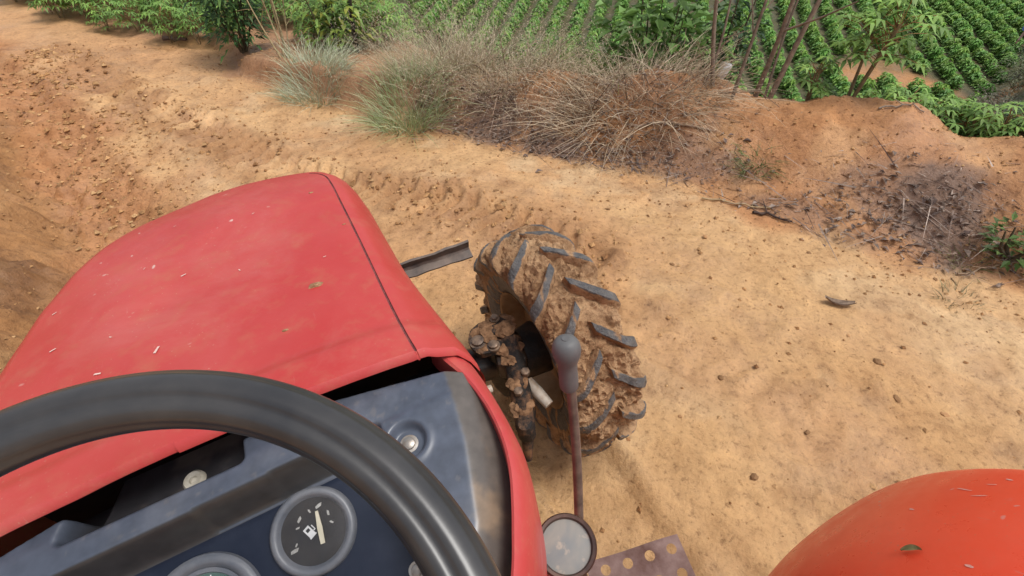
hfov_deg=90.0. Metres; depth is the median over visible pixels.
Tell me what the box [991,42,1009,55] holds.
crop plant
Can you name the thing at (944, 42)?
crop plant
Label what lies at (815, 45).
crop plant
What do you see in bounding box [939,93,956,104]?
crop plant
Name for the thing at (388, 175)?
soil crumbs
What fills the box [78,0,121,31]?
cassava plant
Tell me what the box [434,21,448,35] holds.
crop plant
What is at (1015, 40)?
crop plant
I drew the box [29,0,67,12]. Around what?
cassava plant
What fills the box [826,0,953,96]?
cassava plant
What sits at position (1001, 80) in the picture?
crop plant
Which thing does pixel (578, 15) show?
crop plant
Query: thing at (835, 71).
crop plant
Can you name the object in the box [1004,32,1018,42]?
crop plant
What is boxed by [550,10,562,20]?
crop plant
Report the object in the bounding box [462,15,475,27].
crop plant
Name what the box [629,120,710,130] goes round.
fallen stick
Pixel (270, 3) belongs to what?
cassava plant
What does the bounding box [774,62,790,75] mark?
crop plant
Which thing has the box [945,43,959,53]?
crop plant
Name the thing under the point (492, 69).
dry grass
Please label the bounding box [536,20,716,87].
grass tuft
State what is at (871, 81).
crop plant
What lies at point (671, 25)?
broadleaf vine
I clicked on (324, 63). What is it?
grass tuft
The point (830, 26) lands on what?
crop plant
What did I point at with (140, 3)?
cassava plant
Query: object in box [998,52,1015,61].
crop plant
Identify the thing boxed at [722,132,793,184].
weed
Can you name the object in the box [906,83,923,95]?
crop plant
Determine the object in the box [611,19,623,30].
crop plant
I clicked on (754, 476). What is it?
dirt clod
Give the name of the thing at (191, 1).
cassava plant
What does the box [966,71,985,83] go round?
crop plant
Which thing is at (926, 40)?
crop plant
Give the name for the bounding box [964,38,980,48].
crop plant
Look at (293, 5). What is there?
cassava plant
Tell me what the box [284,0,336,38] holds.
cassava plant
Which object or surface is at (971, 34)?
crop plant
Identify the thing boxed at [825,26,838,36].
crop plant
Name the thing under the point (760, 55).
crop plant
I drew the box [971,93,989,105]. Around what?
crop plant
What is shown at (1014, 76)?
scrub bush
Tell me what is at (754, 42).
crop plant
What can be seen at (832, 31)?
crop plant
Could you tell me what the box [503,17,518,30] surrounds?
crop plant
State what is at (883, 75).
crop plant
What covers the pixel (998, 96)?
scrub bush
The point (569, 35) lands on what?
crop plant
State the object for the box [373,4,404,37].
cassava plant
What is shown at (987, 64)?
crop plant
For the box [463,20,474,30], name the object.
crop plant
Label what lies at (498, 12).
crop plant
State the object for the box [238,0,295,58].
dead shrub
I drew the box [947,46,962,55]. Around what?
crop plant
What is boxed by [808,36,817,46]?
crop plant
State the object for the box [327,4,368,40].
cassava plant
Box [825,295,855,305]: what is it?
bark piece
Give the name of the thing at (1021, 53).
scrub bush
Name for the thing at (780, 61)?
crop plant
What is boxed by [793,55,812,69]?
crop plant
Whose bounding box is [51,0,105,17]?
cassava plant
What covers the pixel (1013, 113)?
scrub bush
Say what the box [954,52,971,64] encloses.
crop plant
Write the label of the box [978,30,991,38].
crop plant
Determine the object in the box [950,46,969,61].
crop plant
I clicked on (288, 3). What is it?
cassava plant
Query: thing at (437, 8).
crop plant
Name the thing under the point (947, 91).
crop plant
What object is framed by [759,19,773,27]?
crop plant
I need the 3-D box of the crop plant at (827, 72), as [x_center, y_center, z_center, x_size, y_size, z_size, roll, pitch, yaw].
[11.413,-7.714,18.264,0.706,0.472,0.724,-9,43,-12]
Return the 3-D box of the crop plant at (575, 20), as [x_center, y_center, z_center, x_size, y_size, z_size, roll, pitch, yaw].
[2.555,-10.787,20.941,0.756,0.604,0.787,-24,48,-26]
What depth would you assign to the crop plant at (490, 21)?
20.74 m
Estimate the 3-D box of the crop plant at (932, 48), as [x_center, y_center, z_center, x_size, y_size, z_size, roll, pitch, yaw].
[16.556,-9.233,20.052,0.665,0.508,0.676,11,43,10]
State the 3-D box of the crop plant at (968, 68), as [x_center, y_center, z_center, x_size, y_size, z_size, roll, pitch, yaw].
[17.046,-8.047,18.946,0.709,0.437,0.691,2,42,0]
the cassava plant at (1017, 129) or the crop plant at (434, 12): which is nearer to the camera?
the cassava plant at (1017, 129)
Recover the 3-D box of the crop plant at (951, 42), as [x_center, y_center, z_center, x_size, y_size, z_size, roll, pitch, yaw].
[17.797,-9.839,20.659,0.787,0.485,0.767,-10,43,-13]
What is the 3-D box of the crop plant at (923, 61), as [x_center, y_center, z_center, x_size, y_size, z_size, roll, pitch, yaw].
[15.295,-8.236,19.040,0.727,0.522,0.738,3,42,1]
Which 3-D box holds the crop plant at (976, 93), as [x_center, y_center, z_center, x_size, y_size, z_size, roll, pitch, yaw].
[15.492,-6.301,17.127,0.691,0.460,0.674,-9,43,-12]
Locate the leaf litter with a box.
[360,62,1023,289]
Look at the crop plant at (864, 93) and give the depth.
17.07 m
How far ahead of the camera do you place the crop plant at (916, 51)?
19.69 m
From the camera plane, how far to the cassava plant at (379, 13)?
5.42 m
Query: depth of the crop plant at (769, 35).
20.41 m
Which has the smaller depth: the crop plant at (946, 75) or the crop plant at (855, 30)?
the crop plant at (946, 75)
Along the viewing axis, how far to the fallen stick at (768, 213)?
2.95 m
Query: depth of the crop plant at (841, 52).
19.93 m
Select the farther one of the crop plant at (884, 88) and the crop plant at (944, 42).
the crop plant at (944, 42)
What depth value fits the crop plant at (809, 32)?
20.93 m
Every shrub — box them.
[182,0,276,63]
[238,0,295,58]
[279,0,378,50]
[691,0,781,85]
[704,0,858,98]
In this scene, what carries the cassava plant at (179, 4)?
on the ground at (674, 482)
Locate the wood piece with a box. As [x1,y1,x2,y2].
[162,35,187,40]
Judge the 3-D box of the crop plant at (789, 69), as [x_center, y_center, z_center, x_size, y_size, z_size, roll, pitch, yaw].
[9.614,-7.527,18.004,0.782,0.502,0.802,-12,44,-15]
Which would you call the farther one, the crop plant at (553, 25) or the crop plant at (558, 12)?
the crop plant at (558, 12)
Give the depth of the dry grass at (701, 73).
3.46 m
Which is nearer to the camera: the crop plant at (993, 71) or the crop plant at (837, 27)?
the crop plant at (993, 71)
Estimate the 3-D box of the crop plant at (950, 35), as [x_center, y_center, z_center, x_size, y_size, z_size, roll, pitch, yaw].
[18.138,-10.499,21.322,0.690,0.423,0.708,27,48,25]
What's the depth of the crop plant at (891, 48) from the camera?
19.75 m
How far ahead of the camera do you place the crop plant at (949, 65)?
18.82 m
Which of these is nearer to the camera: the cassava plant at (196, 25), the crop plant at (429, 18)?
the cassava plant at (196, 25)
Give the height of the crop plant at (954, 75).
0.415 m
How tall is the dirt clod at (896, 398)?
0.013 m
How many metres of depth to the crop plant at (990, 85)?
17.76 m
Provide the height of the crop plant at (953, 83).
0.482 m
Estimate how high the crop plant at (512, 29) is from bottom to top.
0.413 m
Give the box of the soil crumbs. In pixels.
[0,39,1023,542]
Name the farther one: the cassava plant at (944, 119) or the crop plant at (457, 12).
the crop plant at (457, 12)
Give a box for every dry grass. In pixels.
[323,1,626,123]
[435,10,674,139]
[475,6,807,195]
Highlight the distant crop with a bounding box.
[406,0,1023,114]
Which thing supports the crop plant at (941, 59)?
on the ground at (674, 482)
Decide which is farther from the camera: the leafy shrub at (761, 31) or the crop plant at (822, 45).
the crop plant at (822, 45)
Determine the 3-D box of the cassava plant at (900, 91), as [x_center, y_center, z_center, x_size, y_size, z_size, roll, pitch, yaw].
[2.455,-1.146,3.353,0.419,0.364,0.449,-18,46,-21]
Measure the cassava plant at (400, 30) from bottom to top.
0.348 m
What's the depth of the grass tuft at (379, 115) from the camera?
3.84 m
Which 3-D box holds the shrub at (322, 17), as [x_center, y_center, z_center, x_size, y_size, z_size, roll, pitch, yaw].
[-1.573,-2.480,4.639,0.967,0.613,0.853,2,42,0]
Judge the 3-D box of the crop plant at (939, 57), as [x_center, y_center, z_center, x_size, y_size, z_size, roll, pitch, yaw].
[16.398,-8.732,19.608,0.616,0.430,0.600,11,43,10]
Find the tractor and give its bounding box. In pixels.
[0,172,1023,575]
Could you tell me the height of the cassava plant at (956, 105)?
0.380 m
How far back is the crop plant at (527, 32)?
19.91 m
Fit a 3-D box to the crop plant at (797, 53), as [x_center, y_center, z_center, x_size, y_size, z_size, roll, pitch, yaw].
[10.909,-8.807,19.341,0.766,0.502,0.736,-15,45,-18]
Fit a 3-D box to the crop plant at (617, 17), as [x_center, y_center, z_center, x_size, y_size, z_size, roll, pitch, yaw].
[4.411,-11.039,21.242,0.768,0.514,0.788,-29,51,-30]
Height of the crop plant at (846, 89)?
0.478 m
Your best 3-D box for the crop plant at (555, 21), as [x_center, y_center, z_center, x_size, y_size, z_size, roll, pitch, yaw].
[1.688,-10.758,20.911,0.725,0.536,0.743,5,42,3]
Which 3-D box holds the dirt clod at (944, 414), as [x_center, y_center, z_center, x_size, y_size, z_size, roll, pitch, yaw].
[1.653,0.484,1.954,0.030,0.013,0.025,7,42,5]
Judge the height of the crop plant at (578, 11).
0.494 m
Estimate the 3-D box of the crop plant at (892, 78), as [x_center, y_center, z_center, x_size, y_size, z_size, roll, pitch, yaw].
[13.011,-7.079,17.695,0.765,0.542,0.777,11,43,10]
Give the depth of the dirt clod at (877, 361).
2.13 m
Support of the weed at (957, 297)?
on the ground at (674, 482)
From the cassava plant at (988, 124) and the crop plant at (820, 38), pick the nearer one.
the cassava plant at (988, 124)
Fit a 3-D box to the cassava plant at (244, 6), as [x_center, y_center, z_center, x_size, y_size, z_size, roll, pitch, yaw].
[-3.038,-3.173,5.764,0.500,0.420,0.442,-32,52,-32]
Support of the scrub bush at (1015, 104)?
on the ground at (674, 482)
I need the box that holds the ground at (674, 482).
[0,0,1023,575]
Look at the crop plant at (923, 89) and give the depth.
17.06 m
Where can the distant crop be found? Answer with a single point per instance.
(992, 13)
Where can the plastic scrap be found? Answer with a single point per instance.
(727, 65)
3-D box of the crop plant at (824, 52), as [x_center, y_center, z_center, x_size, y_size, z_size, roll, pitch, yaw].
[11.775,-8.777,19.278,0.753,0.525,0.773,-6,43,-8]
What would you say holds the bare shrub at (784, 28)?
on the ground at (674, 482)
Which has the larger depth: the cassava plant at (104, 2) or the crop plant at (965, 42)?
the crop plant at (965, 42)
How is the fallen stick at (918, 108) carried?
on the ground at (674, 482)
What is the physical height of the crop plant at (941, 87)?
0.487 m
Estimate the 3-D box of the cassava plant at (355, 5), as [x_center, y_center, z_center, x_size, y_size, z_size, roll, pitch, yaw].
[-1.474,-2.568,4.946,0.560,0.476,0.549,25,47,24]
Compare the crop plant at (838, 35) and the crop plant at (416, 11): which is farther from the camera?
the crop plant at (416, 11)
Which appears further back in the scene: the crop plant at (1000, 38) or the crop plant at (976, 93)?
the crop plant at (1000, 38)
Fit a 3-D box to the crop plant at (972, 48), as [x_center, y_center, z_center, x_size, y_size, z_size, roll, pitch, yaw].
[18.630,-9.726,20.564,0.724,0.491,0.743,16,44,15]
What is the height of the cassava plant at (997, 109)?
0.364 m
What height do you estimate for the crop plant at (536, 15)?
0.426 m
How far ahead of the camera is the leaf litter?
3.00 m
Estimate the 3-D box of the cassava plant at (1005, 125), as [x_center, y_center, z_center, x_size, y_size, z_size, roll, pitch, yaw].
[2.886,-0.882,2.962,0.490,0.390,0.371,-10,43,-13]
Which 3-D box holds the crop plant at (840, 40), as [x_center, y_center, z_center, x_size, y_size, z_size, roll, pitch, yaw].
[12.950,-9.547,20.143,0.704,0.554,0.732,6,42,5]
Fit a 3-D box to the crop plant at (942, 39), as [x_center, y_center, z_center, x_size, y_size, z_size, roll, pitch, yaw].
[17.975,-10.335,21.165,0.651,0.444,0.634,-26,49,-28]
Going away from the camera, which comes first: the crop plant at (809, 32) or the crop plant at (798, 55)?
the crop plant at (798, 55)
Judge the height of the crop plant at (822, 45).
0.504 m
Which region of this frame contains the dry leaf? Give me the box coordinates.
[900,544,921,550]
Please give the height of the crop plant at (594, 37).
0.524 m
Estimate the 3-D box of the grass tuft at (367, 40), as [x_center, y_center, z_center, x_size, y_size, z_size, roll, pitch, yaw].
[-1.510,-2.413,4.884,1.140,0.365,1.134,2,42,0]
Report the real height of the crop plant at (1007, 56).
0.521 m
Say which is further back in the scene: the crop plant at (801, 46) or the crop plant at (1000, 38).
the crop plant at (1000, 38)
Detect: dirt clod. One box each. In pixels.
[750,473,758,479]
[874,358,880,364]
[893,394,900,402]
[940,411,949,416]
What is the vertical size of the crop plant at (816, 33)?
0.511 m
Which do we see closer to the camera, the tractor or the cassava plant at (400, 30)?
the tractor
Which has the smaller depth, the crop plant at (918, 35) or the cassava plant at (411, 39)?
the cassava plant at (411, 39)
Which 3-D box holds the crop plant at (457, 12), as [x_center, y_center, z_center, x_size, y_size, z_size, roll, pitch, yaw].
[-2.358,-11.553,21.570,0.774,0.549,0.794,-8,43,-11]
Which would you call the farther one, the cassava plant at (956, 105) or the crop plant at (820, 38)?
the crop plant at (820, 38)
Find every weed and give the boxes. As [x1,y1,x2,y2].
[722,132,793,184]
[927,278,1000,323]
[938,237,999,281]
[978,211,1023,274]
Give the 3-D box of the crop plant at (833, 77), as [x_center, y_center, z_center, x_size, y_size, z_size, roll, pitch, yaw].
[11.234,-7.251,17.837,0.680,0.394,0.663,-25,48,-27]
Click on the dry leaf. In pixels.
(910, 547)
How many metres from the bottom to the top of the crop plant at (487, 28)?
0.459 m
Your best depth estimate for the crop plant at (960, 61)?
19.44 m
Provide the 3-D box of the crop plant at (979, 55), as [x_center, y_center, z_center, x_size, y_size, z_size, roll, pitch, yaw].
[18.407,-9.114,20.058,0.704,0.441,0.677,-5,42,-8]
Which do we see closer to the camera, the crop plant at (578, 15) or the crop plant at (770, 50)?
the crop plant at (770, 50)
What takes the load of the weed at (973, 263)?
on the ground at (674, 482)
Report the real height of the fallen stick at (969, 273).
0.076 m
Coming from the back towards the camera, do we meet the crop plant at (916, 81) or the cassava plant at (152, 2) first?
the crop plant at (916, 81)
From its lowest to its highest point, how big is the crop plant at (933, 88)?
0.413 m
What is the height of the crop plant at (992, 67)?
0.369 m
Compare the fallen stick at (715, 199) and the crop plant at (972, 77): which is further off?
the crop plant at (972, 77)
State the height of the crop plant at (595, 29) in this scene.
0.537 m
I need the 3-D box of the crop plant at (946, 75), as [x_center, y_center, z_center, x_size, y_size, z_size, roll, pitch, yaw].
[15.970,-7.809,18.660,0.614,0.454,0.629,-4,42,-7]
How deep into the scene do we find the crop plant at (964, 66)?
19.23 m
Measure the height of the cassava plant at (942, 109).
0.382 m
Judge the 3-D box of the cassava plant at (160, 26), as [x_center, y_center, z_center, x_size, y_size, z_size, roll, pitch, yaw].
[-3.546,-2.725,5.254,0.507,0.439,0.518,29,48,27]
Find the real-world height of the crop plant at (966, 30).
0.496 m
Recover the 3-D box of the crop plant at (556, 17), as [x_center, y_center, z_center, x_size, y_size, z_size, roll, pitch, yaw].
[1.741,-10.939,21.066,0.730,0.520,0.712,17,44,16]
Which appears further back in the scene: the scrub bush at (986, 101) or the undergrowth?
the scrub bush at (986, 101)
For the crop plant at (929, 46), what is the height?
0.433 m
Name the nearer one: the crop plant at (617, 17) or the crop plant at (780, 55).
the crop plant at (780, 55)
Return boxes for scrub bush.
[966,73,1021,110]
[977,87,1023,120]
[990,49,1023,92]
[998,28,1023,72]
[998,96,1023,117]
[999,103,1023,127]
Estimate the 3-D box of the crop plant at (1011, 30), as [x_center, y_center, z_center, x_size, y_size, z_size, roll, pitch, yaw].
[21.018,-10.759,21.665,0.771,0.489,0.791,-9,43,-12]
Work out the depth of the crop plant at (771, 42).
19.98 m
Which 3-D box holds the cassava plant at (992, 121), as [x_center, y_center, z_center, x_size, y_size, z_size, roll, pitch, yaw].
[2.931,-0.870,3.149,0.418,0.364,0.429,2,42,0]
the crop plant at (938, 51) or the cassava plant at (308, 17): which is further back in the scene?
the crop plant at (938, 51)
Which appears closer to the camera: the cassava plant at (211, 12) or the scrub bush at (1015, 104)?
the cassava plant at (211, 12)
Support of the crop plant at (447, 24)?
on the ground at (674, 482)
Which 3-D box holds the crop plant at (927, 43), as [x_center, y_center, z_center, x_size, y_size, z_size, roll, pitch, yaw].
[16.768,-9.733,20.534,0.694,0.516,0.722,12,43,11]
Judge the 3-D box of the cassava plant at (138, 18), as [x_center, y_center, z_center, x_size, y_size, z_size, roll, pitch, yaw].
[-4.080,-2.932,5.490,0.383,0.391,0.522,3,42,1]
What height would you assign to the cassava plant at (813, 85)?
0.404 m
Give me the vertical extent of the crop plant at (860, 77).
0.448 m
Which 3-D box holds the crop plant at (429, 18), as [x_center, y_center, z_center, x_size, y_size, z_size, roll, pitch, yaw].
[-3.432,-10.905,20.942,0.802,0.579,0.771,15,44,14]
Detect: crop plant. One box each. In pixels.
[412,9,420,19]
[420,18,433,29]
[421,14,436,28]
[429,9,440,20]
[432,5,441,16]
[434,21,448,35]
[441,20,454,31]
[447,14,457,24]
[449,7,463,20]
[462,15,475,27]
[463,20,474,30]
[465,8,480,20]
[481,25,492,38]
[485,18,495,29]
[487,9,503,23]
[502,22,516,31]
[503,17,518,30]
[510,7,525,19]
[512,13,522,23]
[521,31,535,43]
[529,19,539,30]
[531,12,542,19]
[543,29,555,39]
[545,24,559,33]
[546,18,560,29]
[547,15,562,26]
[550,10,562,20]
[564,33,577,46]
[565,16,583,30]
[565,27,581,42]
[569,9,585,21]
[572,14,584,26]
[585,31,597,41]
[587,35,599,44]
[588,26,603,40]
[610,15,621,25]
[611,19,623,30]
[741,35,758,45]
[746,51,765,64]
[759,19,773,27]
[761,30,776,42]
[763,38,775,50]
[764,36,779,46]
[765,45,778,54]
[768,51,782,62]
[770,59,785,70]
[773,67,795,80]
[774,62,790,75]
[784,34,797,45]
[785,30,797,41]
[787,39,804,50]
[793,47,804,61]
[793,49,808,61]
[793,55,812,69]
[795,44,805,54]
[797,66,811,78]
[803,26,819,39]
[806,21,817,31]
[807,31,819,41]
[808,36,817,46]
[809,35,823,47]
[809,42,820,51]
[812,43,827,55]
[814,47,832,63]
[822,66,836,76]
[825,22,838,32]
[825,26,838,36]
[826,31,843,40]
[826,67,843,82]
[826,74,839,84]
[827,28,841,38]
[827,33,842,45]
[832,37,847,52]
[832,76,847,89]
[833,42,850,55]
[834,81,852,93]
[836,85,853,95]
[846,28,860,35]
[851,74,864,84]
[856,78,877,91]
[859,87,871,96]
[875,72,893,84]
[877,75,897,88]
[879,45,897,59]
[880,84,893,92]
[905,53,924,65]
[906,50,920,59]
[906,77,926,89]
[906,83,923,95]
[909,85,930,99]
[911,59,931,74]
[913,29,927,39]
[918,35,936,46]
[921,39,938,50]
[922,43,938,53]
[925,45,938,56]
[926,47,945,59]
[930,81,943,92]
[931,54,945,63]
[931,83,949,96]
[932,57,948,67]
[932,57,953,71]
[932,88,954,98]
[937,30,953,38]
[937,32,952,41]
[937,63,954,76]
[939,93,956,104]
[940,37,952,47]
[940,67,957,79]
[942,38,961,51]
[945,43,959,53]
[946,74,961,83]
[946,75,964,89]
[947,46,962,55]
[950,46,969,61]
[954,24,972,35]
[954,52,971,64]
[955,57,970,69]
[956,28,973,39]
[956,60,974,69]
[958,31,973,40]
[961,36,974,45]
[962,64,980,76]
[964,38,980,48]
[965,68,980,79]
[965,92,979,101]
[966,39,984,51]
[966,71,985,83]
[969,78,986,88]
[971,48,983,55]
[971,50,989,59]
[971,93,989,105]
[974,83,997,95]
[975,81,989,90]
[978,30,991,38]
[978,52,994,63]
[980,59,997,70]
[981,31,998,42]
[982,33,1000,44]
[983,65,996,73]
[987,36,1005,49]
[988,66,1006,78]
[989,41,1004,50]
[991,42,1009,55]
[992,71,1011,83]
[995,46,1015,58]
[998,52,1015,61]
[998,54,1019,65]
[1001,28,1016,38]
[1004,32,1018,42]
[1010,37,1023,45]
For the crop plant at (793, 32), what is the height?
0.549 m
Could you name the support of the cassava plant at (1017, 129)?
on the ground at (674, 482)
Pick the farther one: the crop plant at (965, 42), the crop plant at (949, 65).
the crop plant at (965, 42)
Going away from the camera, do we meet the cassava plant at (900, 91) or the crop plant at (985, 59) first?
the cassava plant at (900, 91)
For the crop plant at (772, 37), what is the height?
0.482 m
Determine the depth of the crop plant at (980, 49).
20.25 m
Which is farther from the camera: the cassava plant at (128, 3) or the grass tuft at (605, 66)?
the cassava plant at (128, 3)
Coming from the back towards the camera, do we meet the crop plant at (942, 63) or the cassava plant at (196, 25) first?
the crop plant at (942, 63)
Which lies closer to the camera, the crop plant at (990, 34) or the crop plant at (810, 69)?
the crop plant at (810, 69)
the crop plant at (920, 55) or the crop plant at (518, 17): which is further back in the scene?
the crop plant at (518, 17)
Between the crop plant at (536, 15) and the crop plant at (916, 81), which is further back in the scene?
the crop plant at (536, 15)
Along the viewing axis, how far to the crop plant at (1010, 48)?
20.04 m
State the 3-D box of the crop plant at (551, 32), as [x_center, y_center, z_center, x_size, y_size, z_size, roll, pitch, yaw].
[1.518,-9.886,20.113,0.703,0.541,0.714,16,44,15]
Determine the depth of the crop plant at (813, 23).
21.41 m
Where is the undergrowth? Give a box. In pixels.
[486,27,612,72]
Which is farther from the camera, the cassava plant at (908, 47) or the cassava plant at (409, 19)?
the cassava plant at (409, 19)
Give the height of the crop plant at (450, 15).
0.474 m
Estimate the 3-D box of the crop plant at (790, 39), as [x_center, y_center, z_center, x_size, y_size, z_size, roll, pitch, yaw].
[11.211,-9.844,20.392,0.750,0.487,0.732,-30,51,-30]
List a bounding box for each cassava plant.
[25,0,76,17]
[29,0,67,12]
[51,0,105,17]
[72,0,121,18]
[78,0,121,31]
[106,0,152,31]
[110,0,147,19]
[128,0,172,23]
[141,0,187,28]
[141,0,188,42]
[164,1,205,30]
[168,0,209,23]
[171,6,213,44]
[198,0,239,29]
[202,1,241,41]
[224,0,261,21]
[252,0,290,25]
[254,0,285,20]
[274,0,309,13]
[281,0,311,19]
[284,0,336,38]
[286,0,346,44]
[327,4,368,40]
[334,0,385,43]
[355,0,404,45]
[357,3,396,28]
[362,0,407,40]
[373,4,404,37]
[380,19,413,40]
[392,7,416,39]
[400,22,423,45]
[791,54,840,100]
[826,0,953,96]
[851,82,932,106]
[878,85,941,115]
[915,91,974,135]
[936,99,978,136]
[937,103,986,136]
[943,98,1016,137]
[958,111,1015,137]
[963,101,1023,137]
[968,101,1023,137]
[1001,111,1023,137]
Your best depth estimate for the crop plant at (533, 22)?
20.66 m
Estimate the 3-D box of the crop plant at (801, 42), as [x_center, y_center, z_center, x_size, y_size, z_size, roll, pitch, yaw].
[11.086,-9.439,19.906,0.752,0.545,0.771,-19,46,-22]
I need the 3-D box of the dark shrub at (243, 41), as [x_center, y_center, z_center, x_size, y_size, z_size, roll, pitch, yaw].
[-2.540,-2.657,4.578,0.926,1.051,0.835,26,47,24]
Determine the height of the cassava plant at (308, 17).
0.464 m
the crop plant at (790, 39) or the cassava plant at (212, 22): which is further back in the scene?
the crop plant at (790, 39)
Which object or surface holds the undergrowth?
on the ground at (674, 482)
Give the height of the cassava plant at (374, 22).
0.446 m
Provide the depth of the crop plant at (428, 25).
20.69 m
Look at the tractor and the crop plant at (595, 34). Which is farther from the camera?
the crop plant at (595, 34)
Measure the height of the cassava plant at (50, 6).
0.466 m
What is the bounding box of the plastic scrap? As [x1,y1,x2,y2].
[715,61,731,78]
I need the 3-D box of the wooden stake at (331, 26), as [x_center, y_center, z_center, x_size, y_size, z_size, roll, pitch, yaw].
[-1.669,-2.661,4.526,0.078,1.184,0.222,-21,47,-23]
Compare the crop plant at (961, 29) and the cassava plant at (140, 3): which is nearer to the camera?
the cassava plant at (140, 3)
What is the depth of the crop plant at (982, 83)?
18.04 m
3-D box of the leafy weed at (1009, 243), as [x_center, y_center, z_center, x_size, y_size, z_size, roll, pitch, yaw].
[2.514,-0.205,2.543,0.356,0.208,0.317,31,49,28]
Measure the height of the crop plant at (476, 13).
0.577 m
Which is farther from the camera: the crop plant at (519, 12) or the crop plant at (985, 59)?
the crop plant at (519, 12)
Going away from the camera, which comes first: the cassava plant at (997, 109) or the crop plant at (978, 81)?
the cassava plant at (997, 109)
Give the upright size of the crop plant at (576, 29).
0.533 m
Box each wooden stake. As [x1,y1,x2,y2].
[324,0,340,51]
[347,0,358,52]
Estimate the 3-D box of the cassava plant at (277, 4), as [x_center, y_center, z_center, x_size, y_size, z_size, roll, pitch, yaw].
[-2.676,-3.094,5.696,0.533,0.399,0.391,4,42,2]
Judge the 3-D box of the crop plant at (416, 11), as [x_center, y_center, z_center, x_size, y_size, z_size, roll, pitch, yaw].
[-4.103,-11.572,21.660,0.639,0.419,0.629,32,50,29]
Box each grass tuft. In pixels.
[252,28,375,113]
[304,23,409,56]
[324,35,483,151]
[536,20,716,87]
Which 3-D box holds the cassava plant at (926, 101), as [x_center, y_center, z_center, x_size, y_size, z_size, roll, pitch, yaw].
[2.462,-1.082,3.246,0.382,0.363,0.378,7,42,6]
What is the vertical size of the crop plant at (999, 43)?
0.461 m
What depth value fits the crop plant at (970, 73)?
18.67 m
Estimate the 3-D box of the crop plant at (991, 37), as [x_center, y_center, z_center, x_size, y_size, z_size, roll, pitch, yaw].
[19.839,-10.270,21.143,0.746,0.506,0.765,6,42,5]
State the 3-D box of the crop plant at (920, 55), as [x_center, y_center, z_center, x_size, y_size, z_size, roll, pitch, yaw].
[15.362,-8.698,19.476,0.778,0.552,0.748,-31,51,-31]
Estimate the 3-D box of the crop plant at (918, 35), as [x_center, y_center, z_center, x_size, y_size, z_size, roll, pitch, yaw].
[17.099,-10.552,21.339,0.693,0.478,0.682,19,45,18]
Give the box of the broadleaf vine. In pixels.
[587,0,743,76]
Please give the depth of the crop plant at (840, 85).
17.17 m
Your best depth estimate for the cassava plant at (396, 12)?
5.14 m
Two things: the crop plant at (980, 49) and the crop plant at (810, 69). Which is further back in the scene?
the crop plant at (980, 49)
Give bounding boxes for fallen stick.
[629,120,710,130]
[701,197,770,207]
[752,201,791,221]
[878,99,924,111]
[957,259,1018,278]
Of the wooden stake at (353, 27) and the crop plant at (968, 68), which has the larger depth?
the crop plant at (968, 68)
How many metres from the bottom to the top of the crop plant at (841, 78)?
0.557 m
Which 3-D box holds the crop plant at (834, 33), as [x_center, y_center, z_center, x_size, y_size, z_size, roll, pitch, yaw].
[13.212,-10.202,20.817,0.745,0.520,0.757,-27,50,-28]

